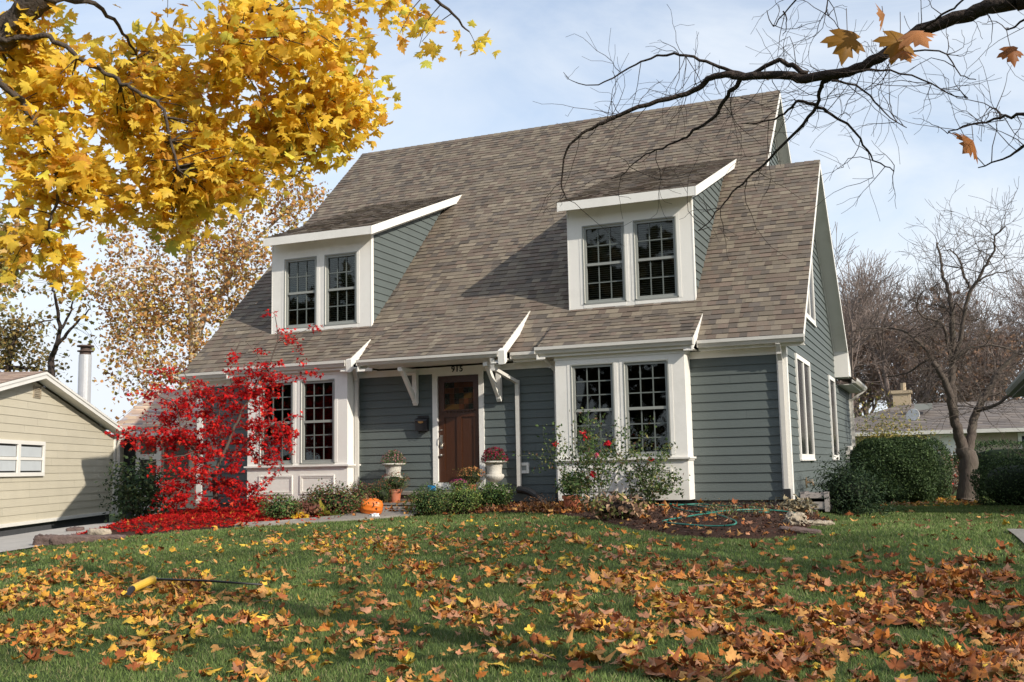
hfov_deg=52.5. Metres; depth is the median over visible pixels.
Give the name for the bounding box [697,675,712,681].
fallen leaf
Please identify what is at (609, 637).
fallen leaf
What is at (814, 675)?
fallen leaf
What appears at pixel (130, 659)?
fallen leaf
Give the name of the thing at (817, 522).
field stone
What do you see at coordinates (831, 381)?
window
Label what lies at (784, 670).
fallen leaf
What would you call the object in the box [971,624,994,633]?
fallen leaf
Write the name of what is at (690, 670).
fallen leaf
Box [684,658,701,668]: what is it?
fallen leaf
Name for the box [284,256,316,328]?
window
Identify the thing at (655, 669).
fallen leaf
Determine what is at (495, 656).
fallen leaf
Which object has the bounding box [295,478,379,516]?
azalea
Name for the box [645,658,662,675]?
fallen leaf
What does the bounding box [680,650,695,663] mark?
fallen leaf
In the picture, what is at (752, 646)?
fallen leaf
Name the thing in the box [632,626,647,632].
fallen leaf
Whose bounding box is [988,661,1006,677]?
fallen leaf
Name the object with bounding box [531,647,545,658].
fallen leaf
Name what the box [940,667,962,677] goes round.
fallen leaf
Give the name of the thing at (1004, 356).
woodland tree
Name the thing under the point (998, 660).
fallen leaf
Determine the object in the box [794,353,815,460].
window
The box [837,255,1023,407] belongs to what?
woodland tree
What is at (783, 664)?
fallen leaf
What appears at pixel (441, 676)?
fallen leaf
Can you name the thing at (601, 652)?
fallen leaf
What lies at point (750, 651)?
fallen leaf
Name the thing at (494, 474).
urn planter
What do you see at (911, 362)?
woodland tree
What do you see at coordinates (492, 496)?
boxwood
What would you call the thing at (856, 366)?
woodland tree
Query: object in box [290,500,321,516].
coral bells
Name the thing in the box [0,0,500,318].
yellow maple
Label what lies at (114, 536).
edging block
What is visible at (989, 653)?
fallen leaf
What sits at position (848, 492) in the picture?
yew bush
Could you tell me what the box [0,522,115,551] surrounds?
driveway
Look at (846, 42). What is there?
bare maple
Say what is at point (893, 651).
fallen leaf
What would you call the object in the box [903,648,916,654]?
fallen leaf
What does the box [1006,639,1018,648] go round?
fallen leaf
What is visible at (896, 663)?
fallen leaf
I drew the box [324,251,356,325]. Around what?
window
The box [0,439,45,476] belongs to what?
window
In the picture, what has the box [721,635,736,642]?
fallen leaf
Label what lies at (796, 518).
field stone
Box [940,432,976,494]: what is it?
burning bush
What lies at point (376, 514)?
crumpled paper
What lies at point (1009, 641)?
fallen leaf
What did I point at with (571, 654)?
fallen leaf
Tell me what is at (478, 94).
sky
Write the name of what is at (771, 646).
fallen leaf
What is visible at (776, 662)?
fallen leaf
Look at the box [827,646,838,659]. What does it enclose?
fallen leaf
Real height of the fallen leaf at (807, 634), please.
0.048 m
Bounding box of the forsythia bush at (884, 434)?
[853,383,958,488]
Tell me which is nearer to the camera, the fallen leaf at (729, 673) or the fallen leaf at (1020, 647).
the fallen leaf at (729, 673)
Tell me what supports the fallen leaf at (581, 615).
on the lawn at (112, 518)
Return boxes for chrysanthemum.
[365,479,393,502]
[381,471,410,502]
[449,478,467,489]
[452,466,487,489]
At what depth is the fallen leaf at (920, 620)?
6.82 m
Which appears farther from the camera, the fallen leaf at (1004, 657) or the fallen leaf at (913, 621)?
the fallen leaf at (913, 621)
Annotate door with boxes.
[134,438,161,515]
[438,374,479,481]
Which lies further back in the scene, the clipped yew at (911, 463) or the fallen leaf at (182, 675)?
the clipped yew at (911, 463)
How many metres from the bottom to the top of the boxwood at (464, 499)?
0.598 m
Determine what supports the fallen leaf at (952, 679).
on the lawn at (112, 518)
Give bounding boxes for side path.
[1007,529,1023,542]
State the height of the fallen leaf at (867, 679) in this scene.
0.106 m
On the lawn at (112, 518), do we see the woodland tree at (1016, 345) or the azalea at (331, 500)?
the woodland tree at (1016, 345)
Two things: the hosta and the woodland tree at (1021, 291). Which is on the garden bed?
the hosta
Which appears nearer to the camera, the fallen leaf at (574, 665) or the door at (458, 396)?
the fallen leaf at (574, 665)
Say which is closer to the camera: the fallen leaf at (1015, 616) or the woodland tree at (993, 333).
the fallen leaf at (1015, 616)
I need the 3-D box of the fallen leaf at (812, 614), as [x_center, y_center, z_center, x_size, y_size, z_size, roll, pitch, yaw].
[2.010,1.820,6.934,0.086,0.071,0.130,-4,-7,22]
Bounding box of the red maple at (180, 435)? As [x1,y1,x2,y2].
[103,309,323,513]
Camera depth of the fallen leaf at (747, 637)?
6.38 m
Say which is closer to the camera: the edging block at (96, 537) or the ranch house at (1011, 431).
the edging block at (96, 537)
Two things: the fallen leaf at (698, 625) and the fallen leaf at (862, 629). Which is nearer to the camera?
the fallen leaf at (862, 629)
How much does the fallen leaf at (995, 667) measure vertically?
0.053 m
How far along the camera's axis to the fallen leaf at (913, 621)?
6.76 m
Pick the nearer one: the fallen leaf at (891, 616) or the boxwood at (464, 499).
the fallen leaf at (891, 616)
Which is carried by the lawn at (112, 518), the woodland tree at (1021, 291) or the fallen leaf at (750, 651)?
the woodland tree at (1021, 291)
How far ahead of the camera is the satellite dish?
49.69 m
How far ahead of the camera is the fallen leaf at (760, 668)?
5.46 m
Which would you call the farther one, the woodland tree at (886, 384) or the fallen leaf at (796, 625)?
the woodland tree at (886, 384)
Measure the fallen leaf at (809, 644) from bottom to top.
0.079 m
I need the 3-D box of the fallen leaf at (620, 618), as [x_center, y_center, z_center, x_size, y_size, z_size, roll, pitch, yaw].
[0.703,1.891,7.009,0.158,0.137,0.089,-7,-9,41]
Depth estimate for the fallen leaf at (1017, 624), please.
6.46 m
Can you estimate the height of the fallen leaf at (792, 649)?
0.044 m
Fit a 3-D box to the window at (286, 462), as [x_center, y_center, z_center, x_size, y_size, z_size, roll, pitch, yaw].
[-4.784,1.677,21.149,0.829,1.683,0.097,-4,-7,22]
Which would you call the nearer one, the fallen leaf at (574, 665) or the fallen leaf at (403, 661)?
the fallen leaf at (574, 665)
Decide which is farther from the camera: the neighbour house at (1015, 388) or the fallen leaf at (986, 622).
the neighbour house at (1015, 388)
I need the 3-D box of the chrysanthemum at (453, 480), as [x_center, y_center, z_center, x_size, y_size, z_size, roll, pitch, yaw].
[-0.964,2.634,19.045,0.403,0.244,0.294,-4,-7,22]
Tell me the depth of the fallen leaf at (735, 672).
5.43 m
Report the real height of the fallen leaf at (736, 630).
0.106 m
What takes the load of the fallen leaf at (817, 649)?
on the lawn at (112, 518)
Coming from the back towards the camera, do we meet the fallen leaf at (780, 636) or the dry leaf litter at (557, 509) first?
the dry leaf litter at (557, 509)
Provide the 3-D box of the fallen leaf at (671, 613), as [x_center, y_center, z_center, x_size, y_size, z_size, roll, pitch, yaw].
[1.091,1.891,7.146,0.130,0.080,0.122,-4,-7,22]
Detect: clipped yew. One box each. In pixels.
[850,436,940,503]
[922,437,954,498]
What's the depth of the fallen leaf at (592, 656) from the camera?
5.94 m
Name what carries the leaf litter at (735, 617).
on the lawn at (112, 518)
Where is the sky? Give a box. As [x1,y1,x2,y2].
[0,0,1023,475]
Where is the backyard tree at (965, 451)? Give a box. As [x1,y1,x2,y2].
[845,178,1023,501]
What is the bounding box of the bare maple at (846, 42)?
[533,0,1023,262]
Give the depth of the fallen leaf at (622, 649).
6.07 m
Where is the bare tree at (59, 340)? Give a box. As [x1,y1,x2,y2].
[17,263,105,376]
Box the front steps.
[383,490,509,509]
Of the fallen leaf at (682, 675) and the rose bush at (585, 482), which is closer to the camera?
the fallen leaf at (682, 675)
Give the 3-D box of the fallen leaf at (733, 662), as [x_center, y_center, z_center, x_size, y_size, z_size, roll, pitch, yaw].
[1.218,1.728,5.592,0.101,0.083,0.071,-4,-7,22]
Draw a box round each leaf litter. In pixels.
[0,509,1023,681]
[71,506,359,534]
[229,499,829,535]
[383,498,415,511]
[880,495,979,506]
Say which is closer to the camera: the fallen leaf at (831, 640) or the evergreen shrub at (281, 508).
the fallen leaf at (831, 640)
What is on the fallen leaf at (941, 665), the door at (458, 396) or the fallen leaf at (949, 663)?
the fallen leaf at (949, 663)
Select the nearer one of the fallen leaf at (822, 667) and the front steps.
the fallen leaf at (822, 667)
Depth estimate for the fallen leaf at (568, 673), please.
5.46 m
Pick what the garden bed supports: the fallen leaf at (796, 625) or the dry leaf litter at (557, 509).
the dry leaf litter at (557, 509)
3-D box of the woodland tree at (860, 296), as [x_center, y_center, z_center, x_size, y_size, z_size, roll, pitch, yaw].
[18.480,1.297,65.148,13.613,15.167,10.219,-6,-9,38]
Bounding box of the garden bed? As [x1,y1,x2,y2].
[85,503,836,539]
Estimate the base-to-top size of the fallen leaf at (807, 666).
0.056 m
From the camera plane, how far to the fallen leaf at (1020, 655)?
5.67 m
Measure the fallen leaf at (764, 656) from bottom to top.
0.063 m
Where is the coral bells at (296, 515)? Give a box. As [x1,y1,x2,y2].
[291,511,308,518]
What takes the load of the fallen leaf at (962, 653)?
on the fallen leaf
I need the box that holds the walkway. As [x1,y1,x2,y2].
[235,506,420,527]
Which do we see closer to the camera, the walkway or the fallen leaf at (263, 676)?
the fallen leaf at (263, 676)
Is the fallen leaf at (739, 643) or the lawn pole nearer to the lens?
the fallen leaf at (739, 643)
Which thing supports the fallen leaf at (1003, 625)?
on the lawn at (112, 518)
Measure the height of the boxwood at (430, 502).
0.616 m
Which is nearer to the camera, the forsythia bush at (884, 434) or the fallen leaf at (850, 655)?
the fallen leaf at (850, 655)
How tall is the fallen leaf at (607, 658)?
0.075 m
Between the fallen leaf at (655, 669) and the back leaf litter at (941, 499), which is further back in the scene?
the back leaf litter at (941, 499)
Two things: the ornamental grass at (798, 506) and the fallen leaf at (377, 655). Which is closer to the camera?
the fallen leaf at (377, 655)
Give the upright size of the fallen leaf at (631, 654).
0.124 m
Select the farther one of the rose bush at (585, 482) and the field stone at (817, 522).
the rose bush at (585, 482)
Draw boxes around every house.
[0,345,199,536]
[178,90,866,508]
[854,383,1023,485]
[1005,369,1023,397]
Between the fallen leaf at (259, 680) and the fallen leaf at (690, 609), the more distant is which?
the fallen leaf at (690, 609)
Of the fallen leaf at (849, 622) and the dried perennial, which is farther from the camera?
the dried perennial
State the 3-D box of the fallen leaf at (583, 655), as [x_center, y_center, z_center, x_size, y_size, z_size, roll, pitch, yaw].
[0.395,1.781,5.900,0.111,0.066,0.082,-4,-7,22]
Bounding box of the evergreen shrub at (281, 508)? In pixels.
[254,491,303,519]
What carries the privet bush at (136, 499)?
on the lawn at (112, 518)
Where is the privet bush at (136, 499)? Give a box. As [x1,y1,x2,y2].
[95,450,182,522]
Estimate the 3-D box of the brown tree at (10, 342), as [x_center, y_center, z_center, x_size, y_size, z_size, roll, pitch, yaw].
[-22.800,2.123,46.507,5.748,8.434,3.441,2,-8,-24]
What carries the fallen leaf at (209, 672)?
on the lawn at (112, 518)
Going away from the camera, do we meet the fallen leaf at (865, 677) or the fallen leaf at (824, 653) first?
the fallen leaf at (865, 677)
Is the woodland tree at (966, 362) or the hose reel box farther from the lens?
the woodland tree at (966, 362)
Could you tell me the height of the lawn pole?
0.153 m
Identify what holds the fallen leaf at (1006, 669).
on the lawn at (112, 518)
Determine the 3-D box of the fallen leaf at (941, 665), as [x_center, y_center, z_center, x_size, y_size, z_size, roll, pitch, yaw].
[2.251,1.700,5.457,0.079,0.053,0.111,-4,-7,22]
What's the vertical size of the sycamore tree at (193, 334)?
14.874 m
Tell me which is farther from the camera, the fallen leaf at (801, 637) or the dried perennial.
the dried perennial
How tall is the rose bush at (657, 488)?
1.274 m
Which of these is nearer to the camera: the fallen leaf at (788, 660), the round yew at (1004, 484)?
the fallen leaf at (788, 660)
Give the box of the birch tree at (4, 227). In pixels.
[0,207,36,320]
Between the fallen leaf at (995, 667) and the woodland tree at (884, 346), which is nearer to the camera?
the fallen leaf at (995, 667)
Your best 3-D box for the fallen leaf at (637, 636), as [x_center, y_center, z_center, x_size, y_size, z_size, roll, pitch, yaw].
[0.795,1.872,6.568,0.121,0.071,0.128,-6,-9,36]
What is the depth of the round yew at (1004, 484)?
22.48 m
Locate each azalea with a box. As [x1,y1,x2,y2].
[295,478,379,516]
[347,481,374,507]
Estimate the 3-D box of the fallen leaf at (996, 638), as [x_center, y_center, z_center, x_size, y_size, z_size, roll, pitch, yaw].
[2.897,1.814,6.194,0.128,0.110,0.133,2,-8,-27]
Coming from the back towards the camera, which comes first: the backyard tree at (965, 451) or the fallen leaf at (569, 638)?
the backyard tree at (965, 451)
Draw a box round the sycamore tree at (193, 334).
[65,120,331,433]
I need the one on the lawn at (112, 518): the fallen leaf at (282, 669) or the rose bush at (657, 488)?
the fallen leaf at (282, 669)
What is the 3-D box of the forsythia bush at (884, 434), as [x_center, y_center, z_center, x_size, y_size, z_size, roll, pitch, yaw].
[12.069,3.224,33.505,4.515,3.766,2.771,-4,-7,22]
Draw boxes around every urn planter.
[379,449,405,479]
[480,446,508,489]
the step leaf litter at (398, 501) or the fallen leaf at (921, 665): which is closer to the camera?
the fallen leaf at (921, 665)
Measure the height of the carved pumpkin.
0.318 m
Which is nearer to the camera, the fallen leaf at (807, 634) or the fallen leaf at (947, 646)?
the fallen leaf at (947, 646)
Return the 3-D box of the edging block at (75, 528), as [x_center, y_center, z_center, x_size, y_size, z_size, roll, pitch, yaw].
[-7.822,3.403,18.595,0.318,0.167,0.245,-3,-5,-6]
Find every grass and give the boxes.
[763,494,819,515]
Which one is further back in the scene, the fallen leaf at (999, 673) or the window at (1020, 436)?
the window at (1020, 436)
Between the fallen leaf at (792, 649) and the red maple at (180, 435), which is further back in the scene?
the red maple at (180, 435)
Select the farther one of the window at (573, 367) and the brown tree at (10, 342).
the brown tree at (10, 342)
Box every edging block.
[32,534,55,546]
[49,534,74,545]
[65,526,84,530]
[70,534,88,543]
[84,535,107,541]
[102,534,125,540]
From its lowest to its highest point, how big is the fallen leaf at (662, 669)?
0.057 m
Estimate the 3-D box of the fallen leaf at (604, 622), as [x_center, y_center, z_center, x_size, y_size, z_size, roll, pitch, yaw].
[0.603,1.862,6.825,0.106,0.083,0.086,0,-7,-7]
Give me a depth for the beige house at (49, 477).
26.77 m
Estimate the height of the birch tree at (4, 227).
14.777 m
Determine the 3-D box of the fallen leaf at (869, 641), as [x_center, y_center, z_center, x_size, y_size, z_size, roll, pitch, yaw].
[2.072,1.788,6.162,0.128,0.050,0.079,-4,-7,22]
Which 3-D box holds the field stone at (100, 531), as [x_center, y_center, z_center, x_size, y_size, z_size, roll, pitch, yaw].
[-6.372,2.958,16.025,0.368,0.134,0.224,-1,-9,11]
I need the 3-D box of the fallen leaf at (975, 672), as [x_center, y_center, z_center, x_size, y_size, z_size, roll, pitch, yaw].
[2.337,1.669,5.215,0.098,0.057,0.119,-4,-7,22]
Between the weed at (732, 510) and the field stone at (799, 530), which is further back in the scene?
the weed at (732, 510)
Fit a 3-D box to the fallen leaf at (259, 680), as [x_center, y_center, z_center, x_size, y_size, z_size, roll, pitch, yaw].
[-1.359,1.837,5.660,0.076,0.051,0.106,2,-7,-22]
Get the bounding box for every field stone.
[87,528,111,534]
[778,526,821,533]
[783,511,807,525]
[807,519,834,525]
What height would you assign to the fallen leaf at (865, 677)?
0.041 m
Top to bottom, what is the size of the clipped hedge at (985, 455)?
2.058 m
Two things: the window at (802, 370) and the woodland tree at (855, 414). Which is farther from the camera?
the woodland tree at (855, 414)
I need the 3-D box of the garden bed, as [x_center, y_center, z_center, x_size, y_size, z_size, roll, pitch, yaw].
[-2.201,2.973,17.039,14.400,0.388,6.720,-4,-7,22]
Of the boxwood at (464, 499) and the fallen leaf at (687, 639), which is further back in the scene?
the boxwood at (464, 499)
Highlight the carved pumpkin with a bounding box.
[360,498,382,513]
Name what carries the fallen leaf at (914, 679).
on the lawn at (112, 518)
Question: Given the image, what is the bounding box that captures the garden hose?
[656,503,794,526]
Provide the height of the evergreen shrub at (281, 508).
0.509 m
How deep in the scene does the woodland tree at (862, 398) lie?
72.00 m
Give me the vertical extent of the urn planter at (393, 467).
0.806 m
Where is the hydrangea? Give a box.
[583,490,648,520]
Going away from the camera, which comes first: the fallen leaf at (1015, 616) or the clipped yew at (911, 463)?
the fallen leaf at (1015, 616)
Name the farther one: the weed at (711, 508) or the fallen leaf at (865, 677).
the weed at (711, 508)
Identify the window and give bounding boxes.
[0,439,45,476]
[259,381,292,464]
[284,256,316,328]
[299,379,334,463]
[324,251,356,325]
[570,362,615,457]
[582,221,626,304]
[623,359,671,456]
[633,216,678,300]
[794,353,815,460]
[806,263,816,327]
[828,375,839,459]
[927,434,964,457]
[1018,433,1023,448]
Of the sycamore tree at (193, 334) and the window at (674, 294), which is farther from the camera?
the sycamore tree at (193, 334)
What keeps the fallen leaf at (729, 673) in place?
on the lawn at (112, 518)
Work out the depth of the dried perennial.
17.84 m
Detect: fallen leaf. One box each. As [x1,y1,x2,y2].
[129,655,143,664]
[175,672,187,678]
[205,667,222,675]
[251,668,269,679]
[255,673,268,681]
[274,664,293,671]
[374,652,386,661]
[383,666,395,673]
[393,664,408,670]
[397,658,415,664]
[406,672,423,681]
[431,670,445,681]
[487,661,508,667]
[492,652,505,659]
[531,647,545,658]
[556,625,573,642]
[560,670,577,678]
[568,646,588,657]
[568,660,584,669]
[573,607,588,619]
[575,650,590,659]
[586,651,600,662]
[591,612,605,618]
[593,649,616,662]
[593,650,606,657]
[594,630,612,643]
[597,619,609,628]
[610,610,628,623]
[616,641,636,653]
[617,650,638,657]
[622,643,638,650]
[625,662,638,670]
[631,634,647,639]
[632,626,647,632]
[638,621,654,627]
[641,662,665,676]
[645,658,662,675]
[653,666,671,678]
[662,611,678,618]
[663,666,679,678]
[665,644,681,666]
[672,658,687,666]
[673,671,686,680]
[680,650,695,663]
[683,627,707,640]
[684,635,701,644]
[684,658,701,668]
[686,602,695,614]
[686,662,702,675]
[694,621,705,630]
[694,652,708,661]
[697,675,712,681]
[699,623,718,632]
[699,659,714,664]
[700,665,710,673]
[711,669,726,676]
[721,625,739,635]
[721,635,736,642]
[721,671,739,680]
[722,668,740,678]
[724,664,740,672]
[725,644,741,665]
[728,656,744,667]
[732,635,745,648]
[733,669,753,678]
[740,632,758,640]
[744,640,758,648]
[747,647,763,654]
[754,662,772,677]
[756,640,772,652]
[756,654,767,661]
[762,641,777,650]
[766,653,778,669]
[769,656,786,665]
[769,659,791,671]
[770,650,784,661]
[772,673,787,681]
[775,633,785,639]
[775,667,791,679]
[777,652,793,666]
[783,650,796,656]
[786,644,798,652]
[791,652,807,661]
[792,624,802,629]
[797,630,813,638]
[797,633,807,643]
[797,639,813,648]
[797,664,814,668]
[806,671,820,679]
[807,610,819,618]
[808,646,822,662]
[812,650,829,654]
[819,636,841,645]
[820,665,836,677]
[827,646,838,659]
[844,617,859,625]
[847,647,857,656]
[848,630,872,647]
[852,637,871,646]
[853,612,871,618]
[859,626,879,635]
[859,670,876,681]
[861,675,880,681]
[883,656,905,670]
[885,614,897,621]
[890,647,899,655]
[894,676,917,681]
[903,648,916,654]
[904,658,912,669]
[905,616,918,627]
[909,617,925,626]
[917,660,935,674]
[917,660,937,668]
[932,659,947,668]
[936,658,958,669]
[936,676,955,681]
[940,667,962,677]
[944,637,960,655]
[952,655,964,663]
[954,643,962,651]
[954,648,971,656]
[960,670,972,680]
[961,605,977,618]
[962,641,982,654]
[967,665,987,679]
[971,616,997,626]
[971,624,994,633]
[971,645,996,656]
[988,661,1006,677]
[990,637,1003,643]
[990,663,1010,672]
[991,657,1004,670]
[993,638,1013,643]
[995,617,1012,628]
[997,667,1016,676]
[1002,655,1014,664]
[1005,613,1019,624]
[1005,639,1022,652]
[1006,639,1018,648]
[1012,620,1023,626]
[1012,644,1023,660]
[1017,664,1023,673]
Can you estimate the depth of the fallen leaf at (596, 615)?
7.08 m
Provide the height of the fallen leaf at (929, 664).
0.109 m
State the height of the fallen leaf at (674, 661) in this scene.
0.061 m
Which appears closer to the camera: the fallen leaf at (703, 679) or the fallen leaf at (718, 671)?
the fallen leaf at (703, 679)
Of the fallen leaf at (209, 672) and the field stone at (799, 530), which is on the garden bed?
the field stone at (799, 530)
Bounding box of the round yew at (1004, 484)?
[967,456,1023,505]
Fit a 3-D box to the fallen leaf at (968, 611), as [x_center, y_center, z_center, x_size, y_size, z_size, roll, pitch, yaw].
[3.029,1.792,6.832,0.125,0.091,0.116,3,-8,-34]
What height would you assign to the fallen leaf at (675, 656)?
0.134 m
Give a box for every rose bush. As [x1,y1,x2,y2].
[512,407,656,511]
[602,435,689,504]
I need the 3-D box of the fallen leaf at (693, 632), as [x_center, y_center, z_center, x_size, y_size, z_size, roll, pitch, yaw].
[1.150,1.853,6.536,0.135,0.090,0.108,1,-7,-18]
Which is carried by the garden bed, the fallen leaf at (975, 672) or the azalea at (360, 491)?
the azalea at (360, 491)
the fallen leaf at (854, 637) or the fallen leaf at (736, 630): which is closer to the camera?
the fallen leaf at (854, 637)
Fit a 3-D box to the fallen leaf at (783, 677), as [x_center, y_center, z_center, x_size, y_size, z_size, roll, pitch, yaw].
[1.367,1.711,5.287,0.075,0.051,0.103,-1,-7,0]
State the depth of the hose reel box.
17.63 m
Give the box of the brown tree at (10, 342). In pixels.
[0,296,72,381]
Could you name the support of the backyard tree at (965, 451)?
on the lawn at (112, 518)
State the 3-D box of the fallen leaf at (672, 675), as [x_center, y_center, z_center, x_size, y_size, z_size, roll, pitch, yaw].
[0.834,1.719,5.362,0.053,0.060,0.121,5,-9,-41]
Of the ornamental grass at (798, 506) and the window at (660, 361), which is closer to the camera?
the ornamental grass at (798, 506)
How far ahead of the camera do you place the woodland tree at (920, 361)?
66.63 m
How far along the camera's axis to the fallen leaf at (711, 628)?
6.63 m
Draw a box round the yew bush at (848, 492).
[804,441,908,515]
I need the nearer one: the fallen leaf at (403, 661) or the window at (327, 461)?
the fallen leaf at (403, 661)
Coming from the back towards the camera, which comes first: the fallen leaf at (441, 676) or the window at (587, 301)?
the window at (587, 301)
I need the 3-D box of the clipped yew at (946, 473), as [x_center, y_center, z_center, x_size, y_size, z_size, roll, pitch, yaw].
[11.542,3.678,29.102,1.468,1.998,2.141,-2,-7,4]
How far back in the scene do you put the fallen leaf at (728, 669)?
5.54 m
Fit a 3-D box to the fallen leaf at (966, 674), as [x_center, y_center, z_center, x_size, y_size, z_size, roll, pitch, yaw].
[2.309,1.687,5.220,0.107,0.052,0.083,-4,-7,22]
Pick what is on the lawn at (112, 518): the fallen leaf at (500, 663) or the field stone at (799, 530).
the fallen leaf at (500, 663)
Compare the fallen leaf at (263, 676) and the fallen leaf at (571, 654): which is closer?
the fallen leaf at (263, 676)
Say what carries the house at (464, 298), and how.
on the lawn at (112, 518)
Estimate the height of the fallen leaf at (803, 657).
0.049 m
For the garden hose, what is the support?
on the garden bed
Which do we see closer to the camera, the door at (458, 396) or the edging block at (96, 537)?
the edging block at (96, 537)
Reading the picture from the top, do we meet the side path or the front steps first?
the front steps
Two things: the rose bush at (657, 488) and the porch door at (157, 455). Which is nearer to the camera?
the rose bush at (657, 488)
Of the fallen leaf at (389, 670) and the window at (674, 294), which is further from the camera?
the window at (674, 294)
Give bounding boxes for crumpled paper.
[369,513,379,516]
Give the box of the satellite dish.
[905,409,919,420]
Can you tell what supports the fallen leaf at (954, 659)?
on the lawn at (112, 518)
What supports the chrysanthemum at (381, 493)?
on the garden bed
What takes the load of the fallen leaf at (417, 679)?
on the lawn at (112, 518)
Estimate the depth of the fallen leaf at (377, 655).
6.19 m
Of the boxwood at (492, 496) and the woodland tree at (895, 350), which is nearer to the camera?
the boxwood at (492, 496)
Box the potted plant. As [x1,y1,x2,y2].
[554,469,584,507]
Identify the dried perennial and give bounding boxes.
[518,494,558,509]
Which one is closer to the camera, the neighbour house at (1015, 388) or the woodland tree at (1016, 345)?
the neighbour house at (1015, 388)
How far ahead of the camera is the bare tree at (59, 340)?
42.24 m
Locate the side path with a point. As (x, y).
(1019, 533)
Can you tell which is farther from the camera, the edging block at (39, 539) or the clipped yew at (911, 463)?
the clipped yew at (911, 463)
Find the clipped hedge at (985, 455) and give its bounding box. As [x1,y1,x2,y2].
[952,437,1023,493]
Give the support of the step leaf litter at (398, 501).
on the walkway
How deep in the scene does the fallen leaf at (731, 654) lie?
5.67 m
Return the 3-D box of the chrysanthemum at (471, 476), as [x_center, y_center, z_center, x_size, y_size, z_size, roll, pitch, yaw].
[-0.761,2.525,19.122,0.665,0.471,0.522,-4,-7,22]
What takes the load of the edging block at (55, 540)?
on the lawn at (112, 518)
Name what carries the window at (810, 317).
in the house at (464, 298)
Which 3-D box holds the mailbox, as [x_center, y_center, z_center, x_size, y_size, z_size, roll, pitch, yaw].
[-1.760,1.630,20.239,0.270,0.355,0.123,-4,-7,22]
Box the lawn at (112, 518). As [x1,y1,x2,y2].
[0,486,1023,681]
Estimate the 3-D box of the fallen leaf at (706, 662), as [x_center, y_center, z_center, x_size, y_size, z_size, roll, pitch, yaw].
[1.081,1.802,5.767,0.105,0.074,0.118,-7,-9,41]
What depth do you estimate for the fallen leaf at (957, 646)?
6.01 m
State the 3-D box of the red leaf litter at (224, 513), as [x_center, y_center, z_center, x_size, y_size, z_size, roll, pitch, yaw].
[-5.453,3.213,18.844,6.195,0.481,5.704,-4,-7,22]
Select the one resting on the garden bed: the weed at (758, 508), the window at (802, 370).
the weed at (758, 508)
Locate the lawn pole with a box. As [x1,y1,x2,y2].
[124,576,262,597]
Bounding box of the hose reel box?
[800,491,832,511]
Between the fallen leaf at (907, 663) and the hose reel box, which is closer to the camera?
the fallen leaf at (907, 663)
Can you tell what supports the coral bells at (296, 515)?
on the garden bed
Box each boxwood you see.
[402,481,451,515]
[440,480,482,513]
[473,482,516,508]
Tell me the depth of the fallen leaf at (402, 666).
5.81 m
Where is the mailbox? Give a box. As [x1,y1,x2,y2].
[414,415,428,433]
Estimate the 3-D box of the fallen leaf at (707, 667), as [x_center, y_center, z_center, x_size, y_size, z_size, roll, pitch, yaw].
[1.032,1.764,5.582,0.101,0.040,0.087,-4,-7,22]
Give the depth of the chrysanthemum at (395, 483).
19.01 m
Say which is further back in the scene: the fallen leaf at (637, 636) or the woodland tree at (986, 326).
the woodland tree at (986, 326)
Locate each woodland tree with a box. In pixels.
[831,222,912,412]
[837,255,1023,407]
[837,316,869,395]
[842,290,913,410]
[843,279,934,417]
[844,296,944,416]
[856,274,986,409]
[858,294,985,404]
[869,296,1023,403]
[894,287,1023,402]
[896,303,1023,401]
[897,308,1018,402]
[924,306,1022,400]
[958,293,1023,399]
[988,261,1023,367]
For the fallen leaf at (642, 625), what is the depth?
6.80 m
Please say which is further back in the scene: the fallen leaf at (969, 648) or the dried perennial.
the dried perennial
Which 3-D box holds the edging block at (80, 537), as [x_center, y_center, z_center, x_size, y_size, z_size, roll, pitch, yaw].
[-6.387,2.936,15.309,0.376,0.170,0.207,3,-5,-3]
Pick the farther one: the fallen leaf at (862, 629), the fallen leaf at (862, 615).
the fallen leaf at (862, 615)
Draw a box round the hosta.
[314,500,343,516]
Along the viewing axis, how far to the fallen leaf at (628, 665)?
5.67 m
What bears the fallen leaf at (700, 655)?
on the lawn at (112, 518)
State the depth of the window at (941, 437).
47.84 m
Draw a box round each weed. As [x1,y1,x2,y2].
[699,498,730,514]
[717,499,748,517]
[742,500,773,515]
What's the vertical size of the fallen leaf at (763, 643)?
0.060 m
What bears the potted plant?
on the garden bed
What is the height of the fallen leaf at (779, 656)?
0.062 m
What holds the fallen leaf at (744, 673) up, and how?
on the fallen leaf at (735, 672)
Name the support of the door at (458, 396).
in the house at (464, 298)

